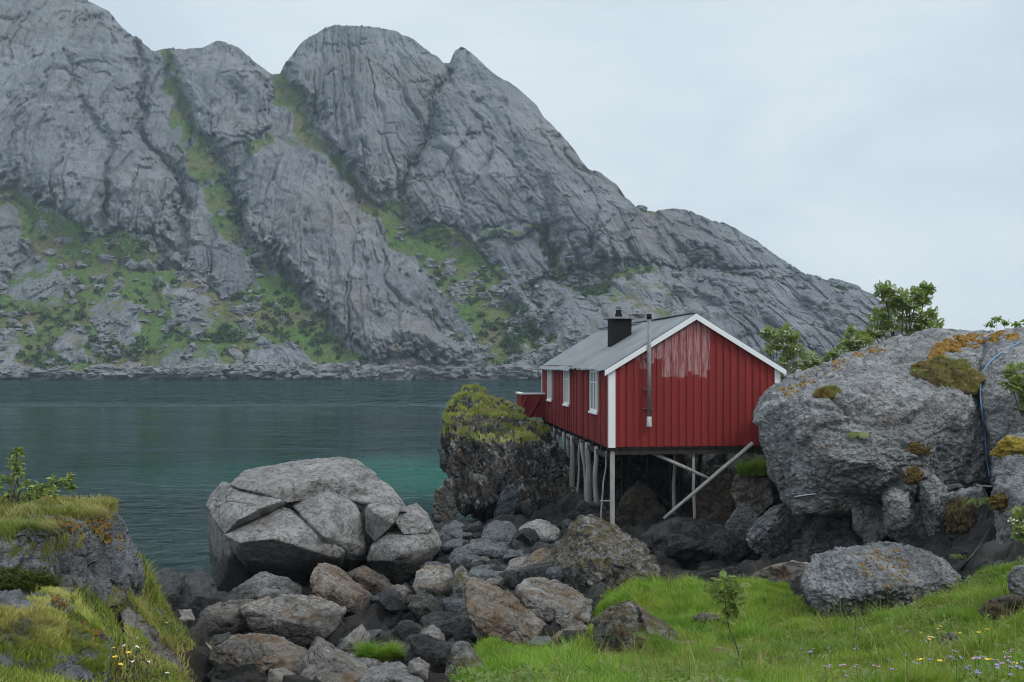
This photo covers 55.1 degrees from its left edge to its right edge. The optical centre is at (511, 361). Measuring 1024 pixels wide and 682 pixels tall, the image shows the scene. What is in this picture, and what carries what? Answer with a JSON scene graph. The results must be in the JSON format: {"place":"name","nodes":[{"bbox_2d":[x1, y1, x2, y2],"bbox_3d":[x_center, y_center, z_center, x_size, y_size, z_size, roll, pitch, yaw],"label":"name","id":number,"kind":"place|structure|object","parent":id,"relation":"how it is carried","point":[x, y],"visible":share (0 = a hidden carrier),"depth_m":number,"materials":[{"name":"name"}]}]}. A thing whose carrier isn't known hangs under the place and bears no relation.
{"place":"outdoors","nodes":[
{"label":"outdoors","id":0,"kind":"place"},
{"bbox_2d":[0,380,576,575],"bbox_3d":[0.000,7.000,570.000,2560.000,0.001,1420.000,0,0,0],"label":"water","id":1,"kind":"structure","parent":0,"point":[162,459],"depth_m":91.57,"materials":[{"name":"liquid"}]},
{"bbox_2d":[0,0,912,379],"bbox_3d":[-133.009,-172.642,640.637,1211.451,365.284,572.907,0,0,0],"label":"mountain","id":2,"kind":"structure","parent":0,"point":[104,114],"depth_m":463.59,"materials":[{"name":"stone"}]},
{"bbox_2d":[0,360,803,379],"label":"shore rocks","id":3,"kind":"object","parent":2,"relation":"on","point":[351,370],"visible":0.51,"depth_m":371.51,"materials":[{"name":"stone"}]},
{"bbox_2d":[0,182,845,370],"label":"scrub","id":4,"kind":"object","parent":2,"relation":"on","point":[604,286],"visible":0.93,"depth_m":404.86,"materials":[{"name":"plant"}]},
{"bbox_2d":[0,185,852,379],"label":"scree","id":5,"kind":"structure","parent":2,"relation":"on","point":[503,288],"depth_m":419.28,"materials":[{"name":"stone"}]},
{"bbox_2d":[76,440,1023,681],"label":"ground","id":6,"kind":"structure","parent":0,"point":[945,546],"depth_m":23.37,"materials":[{"name":"soil"}]},
{"bbox_2d":[0,564,63,593],"bbox_3d":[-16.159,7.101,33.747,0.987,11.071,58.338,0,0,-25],"label":"heath","id":7,"kind":"object","parent":6,"relation":"on","point":[10,577],"visible":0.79,"depth_m":7.54,"materials":[{"name":"plant"}]},
{"bbox_2d":[0,589,112,681],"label":"rock ledge","id":8,"kind":"object","parent":6,"relation":"on","point":[10,597],"visible":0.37,"depth_m":6.47,"materials":[{"name":"stone"}]},
{"bbox_2d":[0,584,113,681],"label":"ledge grass","id":9,"kind":"structure","parent":8,"relation":"on","point":[47,634],"depth_m":6.55,"materials":[{"name":"plant"}]},
{"bbox_2d":[50,594,104,646],"bbox_3d":[-3.042,1.893,7.066,0.966,0.365,0.287,0,0,45],"label":"lichen patch","id":10,"kind":"object","parent":8,"relation":"on","point":[64,604],"visible":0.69,"depth_m":7.21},
{"bbox_2d":[0,504,144,607],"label":"rock ledge","id":11,"kind":"object","parent":6,"relation":"on","point":[102,567],"visible":0.5,"depth_m":8.35,"materials":[{"name":"stone"}]},
{"bbox_2d":[0,446,77,505],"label":"leafy bush","id":12,"kind":"object","parent":11,"relation":"on","point":[69,486],"visible":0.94,"depth_m":9.44,"materials":[{"name":"green plant"}]},
{"bbox_2d":[0,491,125,564],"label":"ledge grass","id":13,"kind":"structure","parent":11,"relation":"on","point":[93,507],"depth_m":8.44,"materials":[{"name":"plant"}]},
{"bbox_2d":[53,515,123,553],"bbox_3d":[-3.800,1.567,8.791,0.451,0.504,1.560,0,0,-11],"label":"lichen patch","id":14,"kind":"object","parent":11,"relation":"on","point":[99,530],"visible":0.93,"depth_m":8.51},
{"bbox_2d":[107,584,131,607],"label":"ledge grass","id":15,"kind":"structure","parent":11,"relation":"on","point":[111,600],"depth_m":8.81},
{"bbox_2d":[1,584,193,681],"bbox_3d":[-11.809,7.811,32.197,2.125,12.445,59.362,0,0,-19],"label":"heath","id":16,"kind":"object","parent":6,"relation":"on","point":[3,676],"visible":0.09,"depth_m":7.70,"materials":[{"name":"green plant"}]},
{"bbox_2d":[0,545,200,681],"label":"bank grass","id":17,"kind":"structure","parent":6,"relation":"on","point":[113,621],"depth_m":8.00,"materials":[{"name":"plant"}]},
{"bbox_2d":[119,601,211,681],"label":"rock ledge","id":18,"kind":"object","parent":6,"relation":"on","point":[130,617],"visible":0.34,"depth_m":8.85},
{"bbox_2d":[124,596,212,671],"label":"ledge grass","id":19,"kind":"structure","parent":18,"relation":"on","point":[130,629],"depth_m":8.97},
{"bbox_2d":[154,567,186,608],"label":"stone","id":20,"kind":"object","parent":6,"relation":"on","point":[172,580],"visible":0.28,"depth_m":23.32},
{"bbox_2d":[179,609,194,628],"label":"stone","id":21,"kind":"object","parent":6,"relation":"on","point":[187,617],"visible":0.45,"depth_m":12.53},
{"bbox_2d":[181,568,219,615],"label":"stone","id":22,"kind":"object","parent":6,"relation":"on","point":[200,594],"visible":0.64,"depth_m":22.77,"materials":[{"name":"stone"}]},
{"bbox_2d":[209,632,230,645],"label":"stone","id":23,"kind":"object","parent":6,"relation":"on","point":[217,639],"visible":0.29,"depth_m":21.02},
{"bbox_2d":[195,599,255,636],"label":"stone","id":24,"kind":"object","parent":6,"relation":"on","point":[218,617],"visible":0.45,"depth_m":21.99,"materials":[{"name":"stone"}]},
{"bbox_2d":[206,660,257,680],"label":"stone","id":25,"kind":"object","parent":6,"relation":"on","point":[225,670],"visible":0.51,"depth_m":9.11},
{"bbox_2d":[210,669,267,681],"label":"stone","id":26,"kind":"object","parent":6,"relation":"on","point":[253,676],"visible":0.51,"depth_m":9.03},
{"bbox_2d":[208,637,269,669],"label":"stone","id":27,"kind":"object","parent":6,"relation":"on","point":[239,652],"visible":0.66,"depth_m":9.24,"materials":[{"name":"stone"}]},
{"bbox_2d":[223,633,307,674],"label":"stone","id":28,"kind":"object","parent":6,"relation":"on","point":[284,652],"visible":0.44,"depth_m":9.63,"materials":[{"name":"stone"}]},
{"bbox_2d":[228,571,302,599],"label":"stone","id":29,"kind":"object","parent":6,"relation":"on","point":[259,585],"visible":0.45,"depth_m":23.86,"materials":[{"name":"grey stone"}]},
{"bbox_2d":[266,667,295,681],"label":"stone","id":30,"kind":"object","parent":6,"relation":"on","point":[275,674],"visible":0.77,"depth_m":8.27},
{"bbox_2d":[238,593,346,648],"bbox_3d":[-4.960,6.115,22.660,2.446,1.534,2.723,0,0,0],"label":"stone","id":31,"kind":"object","parent":6,"relation":"on","point":[302,620],"visible":0.8,"depth_m":21.65,"materials":[{"name":"stone"}]},
{"bbox_2d":[206,457,441,591],"bbox_3d":[-5.633,5.206,29.476,6.784,4.513,7.222,0,0,-20],"label":"cracked boulder","id":32,"kind":"object","parent":6,"relation":"on","point":[297,521],"visible":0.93,"depth_m":27.44,"materials":[{"name":"grey stone"}]},
{"bbox_2d":[299,636,368,681],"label":"stone","id":33,"kind":"object","parent":6,"relation":"on","point":[323,659],"visible":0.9,"depth_m":8.29,"materials":[{"name":"stone"}]},
{"bbox_2d":[310,562,373,617],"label":"stone","id":34,"kind":"object","parent":6,"relation":"on","point":[336,584],"visible":0.66,"depth_m":23.73,"materials":[{"name":"stone"}]},
{"bbox_2d":[340,624,370,654],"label":"stone","id":35,"kind":"object","parent":6,"relation":"on","point":[358,633],"visible":0.52,"depth_m":19.34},
{"bbox_2d":[347,565,391,594],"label":"stone","id":36,"kind":"object","parent":6,"relation":"on","point":[372,582],"visible":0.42,"depth_m":24.72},
{"bbox_2d":[356,657,384,667],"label":"stone","id":37,"kind":"object","parent":6,"relation":"on","point":[370,661],"visible":0.07,"depth_m":17.26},
{"bbox_2d":[338,635,408,660],"bbox_3d":[-2.464,5.082,17.550,1.538,0.488,1.117,0,0,0],"label":"grass tuft","id":38,"kind":"object","parent":37,"relation":"on","point":[390,652],"visible":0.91,"depth_m":17.45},
{"bbox_2d":[357,661,423,681],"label":"stone","id":39,"kind":"object","parent":6,"relation":"on","point":[387,671],"visible":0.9,"depth_m":8.07,"materials":[{"name":"grey stone"}]},
{"bbox_2d":[379,588,404,612],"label":"stone","id":40,"kind":"object","parent":6,"relation":"on","point":[392,600],"visible":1,"depth_m":23.36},
{"bbox_2d":[381,614,402,625],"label":"stone","id":41,"kind":"object","parent":6,"relation":"on","point":[390,618],"visible":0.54,"depth_m":23.36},
{"bbox_2d":[386,584,413,597],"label":"stone","id":42,"kind":"object","parent":6,"relation":"on","point":[404,590],"visible":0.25,"depth_m":24.48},
{"bbox_2d":[394,620,419,640],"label":"stone","id":43,"kind":"object","parent":6,"relation":"on","point":[403,629],"visible":0.67,"depth_m":20.80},
{"bbox_2d":[406,657,429,681],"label":"stone","id":44,"kind":"object","parent":6,"relation":"on","point":[418,666],"visible":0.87,"depth_m":8.31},
{"bbox_2d":[407,593,443,622],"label":"stone","id":45,"kind":"object","parent":6,"relation":"on","point":[419,606],"visible":0.69,"depth_m":23.26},
{"bbox_2d":[408,633,454,673],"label":"stone","id":46,"kind":"object","parent":6,"relation":"on","point":[433,652],"visible":0.66,"depth_m":16.88,"materials":[{"name":"stone"}]},
{"bbox_2d":[411,563,453,596],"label":"stone","id":47,"kind":"object","parent":6,"relation":"on","point":[435,580],"visible":0.62,"depth_m":24.37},
{"bbox_2d":[420,624,445,641],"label":"stone","id":48,"kind":"object","parent":6,"relation":"on","point":[433,630],"visible":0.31,"depth_m":18.51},
{"bbox_2d":[418,611,449,626],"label":"stone","id":49,"kind":"object","parent":6,"relation":"on","point":[429,617],"visible":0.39,"depth_m":22.66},
{"bbox_2d":[431,486,456,520],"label":"rock","id":50,"kind":"object","parent":6,"relation":"on","point":[444,505],"visible":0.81,"depth_m":33.02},
{"bbox_2d":[427,619,461,638],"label":"stone","id":51,"kind":"object","parent":6,"relation":"on","point":[449,626],"visible":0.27,"depth_m":20.19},
{"bbox_2d":[438,520,466,539],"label":"stone","id":52,"kind":"object","parent":6,"relation":"on","point":[453,529],"visible":0.52,"depth_m":30.57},
{"bbox_2d":[442,596,466,613],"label":"stone","id":53,"kind":"object","parent":6,"relation":"on","point":[454,604],"visible":0.34,"depth_m":23.49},
{"bbox_2d":[442,539,468,553],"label":"stone","id":54,"kind":"object","parent":6,"relation":"on","point":[448,547],"visible":0.53,"depth_m":29.36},
{"bbox_2d":[451,565,469,598],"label":"stone","id":55,"kind":"object","parent":6,"relation":"on","point":[461,575],"visible":0.61,"depth_m":23.86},
{"bbox_2d":[447,547,479,567],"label":"stone","id":56,"kind":"object","parent":6,"relation":"on","point":[464,556],"visible":0.39,"depth_m":28.07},
{"bbox_2d":[444,641,483,675],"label":"rock","id":57,"kind":"object","parent":6,"relation":"on","point":[461,653],"visible":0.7,"depth_m":13.46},
{"bbox_2d":[452,618,477,645],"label":"stone","id":58,"kind":"object","parent":6,"relation":"on","point":[466,623],"visible":0.25,"depth_m":19.16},
{"bbox_2d":[461,521,482,533],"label":"stone","id":59,"kind":"object","parent":6,"relation":"on","point":[475,527],"visible":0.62,"depth_m":30.79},
{"bbox_2d":[469,564,505,580],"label":"stone","id":60,"kind":"object","parent":6,"relation":"on","point":[484,572],"visible":0.34,"depth_m":26.05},
{"bbox_2d":[466,538,509,558],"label":"stone","id":61,"kind":"object","parent":6,"relation":"on","point":[488,548],"visible":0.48,"depth_m":28.38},
{"bbox_2d":[481,520,518,541],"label":"stone","id":62,"kind":"object","parent":6,"relation":"on","point":[501,531],"visible":0.56,"depth_m":29.34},
{"bbox_2d":[464,576,546,646],"bbox_3d":[-0.107,5.148,19.825,1.677,1.695,2.718,0,0,0],"label":"stone","id":63,"kind":"object","parent":6,"relation":"on","point":[495,611],"visible":0.77,"depth_m":18.85,"materials":[{"name":"stone"}]},
{"bbox_2d":[494,483,518,516],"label":"rock","id":64,"kind":"object","parent":6,"relation":"on","point":[508,501],"visible":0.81,"depth_m":33.20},
{"bbox_2d":[503,569,518,588],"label":"stone","id":65,"kind":"object","parent":6,"relation":"on","point":[511,578],"visible":0.87,"depth_m":24.86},
{"bbox_2d":[502,549,523,562],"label":"stone","id":66,"kind":"object","parent":6,"relation":"on","point":[508,555],"visible":0.41,"depth_m":27.71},
{"bbox_2d":[504,556,527,570],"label":"stone","id":67,"kind":"object","parent":6,"relation":"on","point":[513,563],"visible":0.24,"depth_m":26.26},
{"bbox_2d":[515,527,540,545],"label":"stone","id":68,"kind":"object","parent":6,"relation":"on","point":[529,536],"visible":0.94,"depth_m":28.17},
{"bbox_2d":[516,563,552,583],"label":"stone","id":69,"kind":"object","parent":6,"relation":"on","point":[536,570],"visible":0.56,"depth_m":24.80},
{"bbox_2d":[525,547,550,563],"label":"stone","id":70,"kind":"object","parent":6,"relation":"on","point":[539,555],"visible":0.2,"depth_m":26.13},
{"bbox_2d":[518,519,559,541],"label":"stone","id":71,"kind":"object","parent":6,"relation":"on","point":[544,529],"visible":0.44,"depth_m":29.27,"materials":[{"name":"grey stone"}]},
{"bbox_2d":[437,387,649,521],"bbox_3d":[1.716,4.126,41.761,9.462,6.218,15.155,0,0,0],"label":"rock outcrop","id":72,"kind":"object","parent":6,"relation":"on","point":[482,475],"visible":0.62,"depth_m":35.69,"materials":[{"name":"stone"}]},
{"bbox_2d":[440,383,550,443],"bbox_3d":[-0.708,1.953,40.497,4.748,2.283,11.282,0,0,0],"label":"outcrop grass","id":73,"kind":"structure","parent":72,"relation":"on","point":[521,431],"depth_m":38.96,"materials":[{"name":"plant"}]},
{"bbox_2d":[515,577,592,629],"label":"stone","id":74,"kind":"object","parent":6,"relation":"on","point":[545,599],"visible":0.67,"depth_m":19.76,"materials":[{"name":"stone"}]},
{"bbox_2d":[545,566,564,582],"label":"stone","id":75,"kind":"object","parent":6,"relation":"on","point":[556,573],"visible":0.41,"depth_m":24.58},
{"bbox_2d":[550,625,587,646],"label":"stone","id":76,"kind":"object","parent":6,"relation":"on","point":[572,627],"visible":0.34,"depth_m":17.74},
{"bbox_2d":[567,500,609,521],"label":"rock","id":77,"kind":"object","parent":6,"relation":"on","point":[584,507],"visible":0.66,"depth_m":31.00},
{"bbox_2d":[544,514,660,593],"bbox_3d":[2.558,5.338,26.280,3.477,2.491,5.428,0,0,0],"label":"rock","id":78,"kind":"object","parent":6,"relation":"on","point":[588,551],"visible":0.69,"depth_m":24.65,"materials":[{"name":"stone"}]},
{"bbox_2d":[590,600,680,653],"bbox_3d":[2.014,4.469,16.202,1.571,1.082,2.795,0,0,0],"label":"rock","id":79,"kind":"object","parent":6,"relation":"on","point":[618,618],"visible":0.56,"depth_m":15.34,"materials":[{"name":"stone"}]},
{"bbox_2d":[615,481,666,524],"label":"rock","id":80,"kind":"object","parent":6,"relation":"on","point":[638,499],"visible":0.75,"depth_m":31.81,"materials":[{"name":"stone"}]},
{"bbox_2d":[515,310,786,523],"bbox_3d":[4.289,1.890,37.635,6.989,7.459,15.701,0,0,-6],"label":"cabin","id":81,"kind":"object","parent":6,"relation":"on","point":[692,383],"visible":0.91,"depth_m":30.39,"materials":[{"name":"red paint"}]},
{"bbox_2d":[562,371,569,406],"bbox_3d":[2.094,1.000,37.813,0.135,1.440,1.250,0,0,-6],"label":"window","id":82,"kind":"structure","parent":81,"relation":"in","point":[566,374],"depth_m":37.78,"materials":[{"name":"white paint"}]},
{"bbox_2d":[588,370,597,414],"bbox_3d":[2.695,1.000,32.340,0.135,1.440,1.360,0,0,-6],"label":"window","id":83,"kind":"structure","parent":81,"relation":"in","point":[593,374],"depth_m":32.26,"materials":[{"name":"white paint"}]},
{"bbox_2d":[638,516,761,568],"bbox_3d":[5.359,5.475,28.516,3.916,2.257,4.175,0,0,0],"label":"rock","id":84,"kind":"object","parent":6,"relation":"on","point":[682,541],"visible":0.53,"depth_m":26.99,"materials":[{"name":"stone"}]},
{"bbox_2d":[724,504,759,533],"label":"rock","id":85,"kind":"object","parent":84,"relation":"on","point":[744,517],"visible":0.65,"depth_m":28.01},
{"bbox_2d":[696,467,734,522],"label":"rock","id":86,"kind":"object","parent":6,"relation":"on","point":[715,502],"visible":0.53,"depth_m":30.62,"materials":[{"name":"stone"}]},
{"bbox_2d":[693,566,742,581],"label":"rock","id":87,"kind":"object","parent":6,"relation":"on","point":[729,570],"visible":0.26,"depth_m":23.63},
{"bbox_2d":[703,569,752,674],"bbox_3d":[1.788,2.257,8.187,0.433,1.004,0.266,0,0,0],"label":"rowan sapling","id":88,"kind":"object","parent":6,"relation":"on","point":[733,605],"visible":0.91,"depth_m":8.16,"materials":[{"name":"green plant"}]},
{"bbox_2d":[440,547,1023,681],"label":"meadow grass","id":89,"kind":"structure","parent":6,"relation":"on","point":[750,611],"depth_m":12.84,"materials":[{"name":"plant"}]},
{"bbox_2d":[730,473,773,515],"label":"rock","id":90,"kind":"object","parent":6,"relation":"on","point":[755,494],"visible":0.86,"depth_m":29.54,"materials":[{"name":"stone"}]},
{"bbox_2d":[731,451,767,476],"bbox_3d":[7.307,3.035,29.545,1.768,0.888,1.690,0,0,0],"label":"grass tuft","id":91,"kind":"object","parent":90,"relation":"on","point":[757,467],"visible":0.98,"depth_m":29.40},
{"bbox_2d":[746,504,796,557],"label":"rock","id":92,"kind":"object","parent":6,"relation":"on","point":[769,534],"visible":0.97,"depth_m":26.27,"materials":[{"name":"stone"}]},
{"bbox_2d":[751,560,809,583],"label":"rock","id":93,"kind":"object","parent":6,"relation":"on","point":[790,571],"visible":0.42,"depth_m":21.83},
{"bbox_2d":[757,321,822,381],"bbox_3d":[8.994,1.033,31.552,2.182,4.680,1.080,0,0,0],"label":"rowan tree","id":94,"kind":"object","parent":6,"relation":"on","point":[789,335],"visible":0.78,"depth_m":31.46,"materials":[{"name":"green plant"}]},
{"bbox_2d":[819,322,875,361],"bbox_3d":[11.104,0.490,32.541,1.896,3.588,0.836,0,0,0],"label":"rowan bush","id":95,"kind":"object","parent":6,"relation":"on","point":[847,342],"visible":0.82,"depth_m":32.40,"materials":[{"name":"green plant"}]},
{"bbox_2d":[799,541,960,619],"bbox_3d":[6.762,3.976,17.762,2.456,1.349,4.455,0,0,29],"label":"boulder","id":96,"kind":"object","parent":6,"relation":"on","point":[836,574],"visible":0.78,"depth_m":16.60,"materials":[{"name":"stone"}]},
{"bbox_2d":[856,548,913,588],"bbox_3d":[6.377,3.505,16.783,0.884,0.406,2.028,0,0,16],"label":"lichen patch","id":97,"kind":"object","parent":96,"relation":"on","point":[882,568],"visible":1,"depth_m":16.66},
{"bbox_2d":[752,327,1023,556],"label":"dome rock","id":98,"kind":"object","parent":6,"relation":"on","point":[889,404],"visible":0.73,"depth_m":24.76,"materials":[{"name":"stone"}]},
{"bbox_2d":[813,383,841,399],"bbox_3d":[8.052,0.843,24.960,0.868,0.591,0.568,0,0,0],"label":"turf cushion","id":99,"kind":"object","parent":98,"relation":"on","point":[828,391],"visible":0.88,"depth_m":24.85,"materials":[{"name":"green plant"}]},
{"bbox_2d":[778,345,886,397],"bbox_3d":[9.181,0.216,28.098,1.294,1.480,6.531,0,0,42],"label":"lichen patch","id":100,"kind":"object","parent":98,"relation":"on","point":[835,363],"visible":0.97,"depth_m":27.84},
{"bbox_2d":[901,465,923,483],"bbox_3d":[9.804,2.763,24.007,0.573,0.464,0.112,0,0,0],"label":"moss cushion","id":101,"kind":"object","parent":98,"relation":"on","point":[915,474],"visible":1,"depth_m":23.98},
{"bbox_2d":[906,441,930,455],"bbox_3d":[9.963,2.129,24.067,0.615,0.380,0.100,0,0,0],"label":"moss cushion","id":102,"kind":"object","parent":98,"relation":"on","point":[914,447],"visible":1,"depth_m":24.04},
{"bbox_2d":[909,353,989,396],"bbox_3d":[11.494,0.513,25.714,2.185,1.514,1.055,0,0,0],"label":"turf cushion","id":103,"kind":"object","parent":98,"relation":"on","point":[960,374],"visible":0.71,"depth_m":25.50,"materials":[{"name":"plant"}]},
{"bbox_2d":[942,496,977,534],"bbox_3d":[10.675,3.655,23.462,0.922,0.992,0.780,0,0,13],"label":"turf cushion","id":104,"kind":"object","parent":98,"relation":"on","point":[958,518],"visible":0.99,"depth_m":23.32,"materials":[{"name":"plant"}]},
{"bbox_2d":[927,330,1019,359],"bbox_3d":[12.962,-0.373,28.552,3.721,1.122,2.021,0,0,-23],"label":"lichen patch","id":105,"kind":"object","parent":98,"relation":"on","point":[960,341],"visible":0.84,"depth_m":28.92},
{"bbox_2d":[979,341,1021,476],"bbox_3d":[13.089,1.187,26.481,0.479,3.518,3.880,0,0,38],"label":"rope","id":106,"kind":"object","parent":98,"relation":"attached to","point":[990,361],"visible":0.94,"depth_m":25.11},
{"bbox_2d":[983,316,1023,328],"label":"willow bush","id":107,"kind":"object","parent":98,"relation":"on","point":[1004,323],"visible":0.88,"depth_m":33.96,"materials":[{"name":"green plant"}]},
{"bbox_2d":[997,360,1023,416],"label":"rowan bush","id":108,"kind":"object","parent":98,"relation":"on","point":[1014,378],"visible":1,"depth_m":23.69,"materials":[{"name":"green plant"}]},
{"bbox_2d":[852,280,944,345],"bbox_3d":[13.273,-0.752,33.645,3.381,4.145,1.385,0,0,0],"label":"rowan tree","id":109,"kind":"object","parent":6,"relation":"on","point":[897,304],"visible":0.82,"depth_m":33.44,"materials":[{"name":"green plant"}]},
{"bbox_2d":[978,593,1023,622],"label":"rock","id":110,"kind":"object","parent":6,"relation":"on","point":[995,603],"visible":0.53,"depth_m":12.41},
{"bbox_2d":[990,432,1023,544],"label":"rock","id":111,"kind":"object","parent":6,"relation":"on","point":[1007,474],"visible":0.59,"depth_m":19.69,"materials":[{"name":"stone"}]},
{"bbox_2d":[988,491,1007,511],"bbox_3d":[9.781,2.785,19.510,0.606,0.423,0.391,0,0,0],"label":"moss cushion","id":112,"kind":"object","parent":111,"relation":"on","point":[999,502],"visible":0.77,"depth_m":19.42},
{"bbox_2d":[989,434,1023,457],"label":"moss cushion","id":113,"kind":"object","parent":111,"relation":"on","point":[1008,445],"visible":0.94,"depth_m":20.28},
{"bbox_2d":[1006,565,1023,595],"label":"rock","id":114,"kind":"object","parent":6,"relation":"on","point":[1015,578],"visible":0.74,"depth_m":12.62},
{"bbox_2d":[1007,505,1023,543],"bbox_3d":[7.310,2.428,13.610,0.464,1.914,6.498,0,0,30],"label":"rowan bush","id":115,"kind":"object","parent":6,"relation":"on","point":[1018,523],"visible":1,"depth_m":10.97,"materials":[{"name":"green plant"}]},
{"bbox_2d":[88,0,1023,330],"label":"sky","id":116,"kind":"structure","parent":0,"point":[862,143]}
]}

